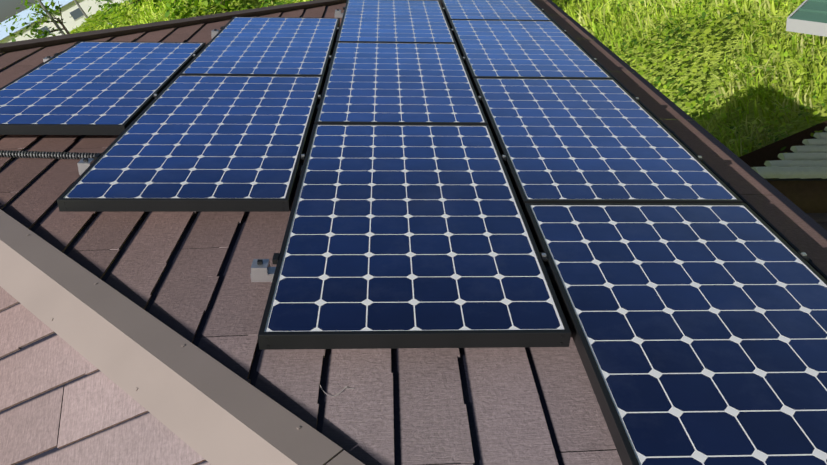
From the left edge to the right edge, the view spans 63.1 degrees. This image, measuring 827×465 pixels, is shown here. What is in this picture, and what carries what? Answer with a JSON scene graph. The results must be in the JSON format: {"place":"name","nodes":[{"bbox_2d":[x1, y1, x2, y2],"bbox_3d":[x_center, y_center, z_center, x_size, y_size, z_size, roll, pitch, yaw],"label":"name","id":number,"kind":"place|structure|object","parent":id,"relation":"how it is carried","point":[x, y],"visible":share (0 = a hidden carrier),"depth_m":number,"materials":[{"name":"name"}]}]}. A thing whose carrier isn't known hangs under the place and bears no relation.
{"place":"outdoors","nodes":[
{"label":"outdoors","id":0,"kind":"place"},
{"bbox_2d":[0,0,41,22],"label":"sky","id":1,"kind":"structure","parent":0,"point":[7,7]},
{"bbox_2d":[108,0,826,155],"bbox_3d":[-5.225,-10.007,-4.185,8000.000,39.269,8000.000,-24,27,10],"label":"terrain","id":2,"kind":"structure","parent":0,"point":[702,78],"depth_m":17.08,"materials":[{"name":"green plant"}]},
{"bbox_2d":[91,0,147,10],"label":"tree","id":3,"kind":"object","parent":2,"relation":"on","point":[110,1],"depth_m":47.98,"materials":[{"name":"green plant"}]},
{"bbox_2d":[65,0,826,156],"bbox_3d":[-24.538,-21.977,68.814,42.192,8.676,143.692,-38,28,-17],"label":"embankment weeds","id":4,"kind":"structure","parent":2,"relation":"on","point":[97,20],"depth_m":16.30,"materials":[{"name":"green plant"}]},
{"bbox_2d":[88,0,175,17],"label":"tree","id":5,"kind":"object","parent":4,"relation":"on","point":[116,6],"depth_m":36.98,"materials":[{"name":"green plant"}]},
{"bbox_2d":[153,0,251,21],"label":"tree","id":6,"kind":"object","parent":4,"relation":"on","point":[190,11],"depth_m":29.46,"materials":[{"name":"green plant"}]},
{"bbox_2d":[258,0,308,7],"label":"tree","id":7,"kind":"object","parent":4,"relation":"on","point":[276,3],"visible":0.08,"depth_m":24.58,"materials":[{"name":"green plant"}]},
{"bbox_2d":[739,121,826,230],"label":"corrugated roof","id":8,"kind":"structure","parent":2,"relation":"on","point":[796,174],"depth_m":8.78,"materials":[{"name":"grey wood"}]},
{"bbox_2d":[786,0,826,36],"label":"green roof shed","id":9,"kind":"structure","parent":2,"relation":"on","point":[807,17],"depth_m":9.76,"materials":[{"name":"metal"}]},
{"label":"house walls","id":10,"kind":"object","parent":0,"visible":0},
{"bbox_2d":[0,286,210,464],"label":"roof","id":11,"kind":"structure","parent":10,"relation":"on","point":[63,402],"depth_m":1.79,"materials":[{"name":"brown"}]},
{"bbox_2d":[0,0,826,464],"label":"roof","id":12,"kind":"structure","parent":10,"relation":"on","point":[186,276],"depth_m":1.90,"materials":[{"name":"brown"}]},
{"bbox_2d":[0,150,101,158],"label":"corrugated conduit","id":13,"kind":"object","parent":12,"relation":"on","point":[41,154],"visible":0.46,"depth_m":2.89,"materials":[{"name":"grey plastic"}]},
{"bbox_2d":[0,0,346,52],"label":"trim","id":14,"kind":"structure","parent":12,"relation":"on","point":[67,38],"depth_m":5.09,"materials":[{"name":"metal"}]},
{"bbox_2d":[0,209,364,464],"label":"hip cap","id":15,"kind":"object","parent":12,"relation":"on","point":[208,408],"visible":1,"depth_m":1.74,"materials":[{"name":"metal"}]},
{"bbox_2d":[320,385,352,396],"bbox_3d":[-0.191,0.392,1.671,0.076,0.042,0.037,-24,27,10],"label":"wire","id":16,"kind":"object","parent":12,"relation":"on","point":[338,393],"visible":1,"depth_m":1.68,"materials":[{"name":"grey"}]},
{"bbox_2d":[258,124,570,349],"bbox_3d":[-0.024,-0.098,2.404,0.734,0.398,1.562,-24,27,10],"label":"solar panel","id":17,"kind":"object","parent":12,"relation":"on","point":[408,235],"visible":1,"depth_m":2.07,"materials":[{"name":"blue"}]},
{"bbox_2d":[43,7,808,281],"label":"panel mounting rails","id":18,"kind":"object","parent":12,"relation":"on","point":[262,270],"visible":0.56,"depth_m":2.09,"materials":[{"name":"silver metal"}]},
{"bbox_2d":[0,41,205,134],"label":"solar panel","id":19,"kind":"object","parent":18,"relation":"attached to","point":[94,88],"visible":0.98,"depth_m":3.47,"materials":[{"name":"blue"}]},
{"bbox_2d":[57,75,323,211],"bbox_3d":[-0.869,-0.470,3.044,0.734,0.398,1.562,-24,27,10],"label":"solar panel","id":20,"kind":"object","parent":18,"relation":"on","point":[209,143],"visible":1,"depth_m":2.75,"materials":[{"name":"blue"}]},
{"bbox_2d":[178,17,339,80],"bbox_3d":[-0.929,-1.232,4.424,0.734,0.398,1.562,-24,27,10],"label":"solar panel","id":21,"kind":"object","parent":18,"relation":"on","point":[278,46],"visible":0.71,"depth_m":4.25,"materials":[{"name":"blue"}]},
{"bbox_2d":[336,0,455,42],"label":"solar panel","id":22,"kind":"object","parent":18,"relation":"on","point":[407,21],"visible":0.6,"depth_m":5.01,"materials":[{"name":"blue"}]},
{"bbox_2d":[314,42,487,124],"bbox_3d":[-0.084,-0.860,3.784,0.734,0.398,1.562,-24,27,10],"label":"solar panel","id":23,"kind":"object","parent":18,"relation":"on","point":[392,83],"visible":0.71,"depth_m":3.58,"materials":[{"name":"blue"}]},
{"bbox_2d":[439,0,551,22],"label":"solar panel","id":24,"kind":"object","parent":12,"relation":"on","point":[493,10],"visible":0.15,"depth_m":5.50,"materials":[{"name":"blue"}]},
{"bbox_2d":[449,19,612,83],"bbox_3d":[0.702,-1.231,4.489,0.734,0.398,1.562,-24,27,10],"label":"solar panel","id":25,"kind":"object","parent":12,"relation":"on","point":[515,49],"visible":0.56,"depth_m":4.32,"materials":[{"name":"blue"}]},
{"bbox_2d":[473,78,742,211],"bbox_3d":[0.763,-0.469,3.110,0.734,0.398,1.562,-24,27,10],"label":"solar panel","id":26,"kind":"object","parent":12,"relation":"on","point":[563,140],"visible":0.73,"depth_m":2.87,"materials":[{"name":"blue"}]},
{"bbox_2d":[524,203,826,464],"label":"solar panel","id":27,"kind":"object","parent":12,"relation":"on","point":[698,333],"visible":0.98,"depth_m":1.76,"materials":[{"name":"blue"}]},
{"bbox_2d":[531,0,826,279],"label":"trim","id":28,"kind":"structure","parent":12,"relation":"on","point":[793,246],"depth_m":2.84,"materials":[{"name":"black metal"}]},
{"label":"hillside road","id":29,"kind":"structure","parent":0,"visible":0},
{"bbox_2d":[0,0,72,41],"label":"tree","id":30,"kind":"object","parent":29,"relation":"on","point":[38,7],"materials":[{"name":"green plant"}]},
{"bbox_2d":[37,0,64,34],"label":"trunk","id":31,"kind":"object","parent":29,"relation":"on","point":[52,18],"visible":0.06,"depth_m":59.32,"materials":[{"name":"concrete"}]},
{"bbox_2d":[0,0,123,42],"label":"distant building","id":32,"kind":"structure","parent":29,"relation":"on","point":[69,8],"depth_m":97.66,"materials":[{"name":"white"}]},
{"bbox_2d":[74,0,87,17],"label":"utility pole","id":33,"kind":"object","parent":29,"relation":"on","point":[81,9],"depth_m":81.58,"materials":[{"name":"concrete"}]}
]}

